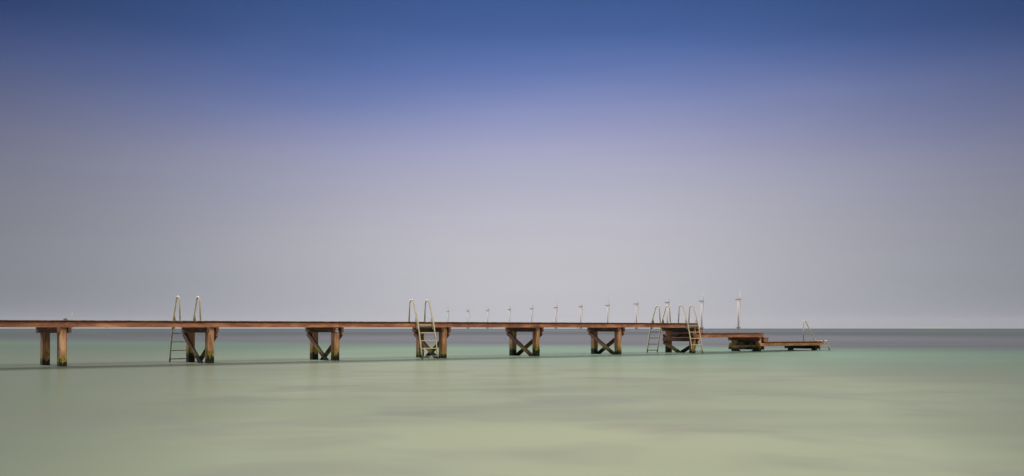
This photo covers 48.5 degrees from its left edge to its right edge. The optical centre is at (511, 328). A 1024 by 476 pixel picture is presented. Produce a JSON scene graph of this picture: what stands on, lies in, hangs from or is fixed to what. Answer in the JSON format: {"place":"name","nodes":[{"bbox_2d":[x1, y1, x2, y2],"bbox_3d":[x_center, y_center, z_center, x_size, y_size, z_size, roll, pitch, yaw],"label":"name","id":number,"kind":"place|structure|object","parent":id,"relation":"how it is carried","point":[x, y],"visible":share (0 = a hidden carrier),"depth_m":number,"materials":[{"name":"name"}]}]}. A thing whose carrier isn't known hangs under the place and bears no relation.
{"place":"outdoors","nodes":[
{"label":"outdoors","id":0,"kind":"place"},
{"bbox_2d":[0,329,1023,475],"bbox_3d":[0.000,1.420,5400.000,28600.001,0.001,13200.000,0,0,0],"label":"water","id":1,"kind":"structure","parent":0,"point":[566,402],"depth_m":20.95,"materials":[{"name":"green liquid"}]},
{"bbox_2d":[0,320,823,365],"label":"jetty","id":2,"kind":"object","parent":1,"relation":"in","point":[756,342],"visible":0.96,"depth_m":53.64,"materials":[{"name":"brown wood"}]},
{"bbox_2d":[169,296,200,361],"bbox_3d":[-13.793,0.259,47.968,1.040,3.233,1.230,0,0,-40],"label":"bathing ladder","id":3,"kind":"object","parent":2,"relation":"attached to","point":[174,319],"visible":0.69,"depth_m":47.88,"materials":[{"name":"metal"}]},
{"bbox_2d":[408,299,438,358],"bbox_3d":[-4.124,0.259,53.143,1.040,3.233,1.230,0,0,-40],"label":"bathing ladder","id":4,"kind":"object","parent":2,"relation":"attached to","point":[418,326],"visible":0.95,"depth_m":53.06,"materials":[{"name":"metal"}]},
{"bbox_2d":[647,305,670,351],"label":"bathing ladder","id":5,"kind":"object","parent":2,"relation":"attached to","point":[652,321],"visible":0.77,"depth_m":66.94,"materials":[{"name":"metal"}]},
{"bbox_2d":[678,305,702,352],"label":"bathing ladder","id":6,"kind":"object","parent":2,"relation":"attached to","point":[688,326],"visible":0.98,"depth_m":65.31,"materials":[{"name":"metal"}]},
{"bbox_2d":[735,295,740,328],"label":"wind turbine","id":7,"kind":"object","parent":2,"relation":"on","point":[738,327],"visible":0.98,"depth_m":2420.92,"materials":[{"name":"white paint"}]},
{"bbox_2d":[803,320,829,349],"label":"bathing ladder","id":8,"kind":"object","parent":2,"relation":"attached to","point":[812,334],"visible":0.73,"depth_m":73.71,"materials":[{"name":"metal"}]},
{"bbox_2d":[554,299,557,328],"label":"wind turbine","id":9,"kind":"object","parent":1,"relation":"in","point":[556,315],"visible":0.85,"depth_m":3432.45,"materials":[{"name":"metal"}]},
{"bbox_2d":[578,302,582,328],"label":"wind turbine","id":10,"kind":"object","parent":1,"relation":"in","point":[580,312],"visible":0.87,"depth_m":3255.15,"materials":[{"name":"metal"}]},
{"bbox_2d":[634,294,638,328],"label":"wind turbine","id":11,"kind":"object","parent":1,"relation":"in","point":[636,311],"visible":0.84,"depth_m":2895.30,"materials":[{"name":"metal"}]},
{"bbox_2d":[699,291,703,328],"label":"wind turbine","id":12,"kind":"object","parent":1,"relation":"in","point":[701,301],"visible":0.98,"depth_m":2602.71,"materials":[{"name":"metal"}]},
{"bbox_2d":[0,0,1023,328],"label":"sky","id":13,"kind":"structure","parent":0,"point":[826,164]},
{"bbox_2d":[909,327,984,328],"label":"distant hills","id":14,"kind":"structure","parent":0,"point":[943,328],"depth_m":8573.96,"materials":[{"name":"grey"}]}
]}

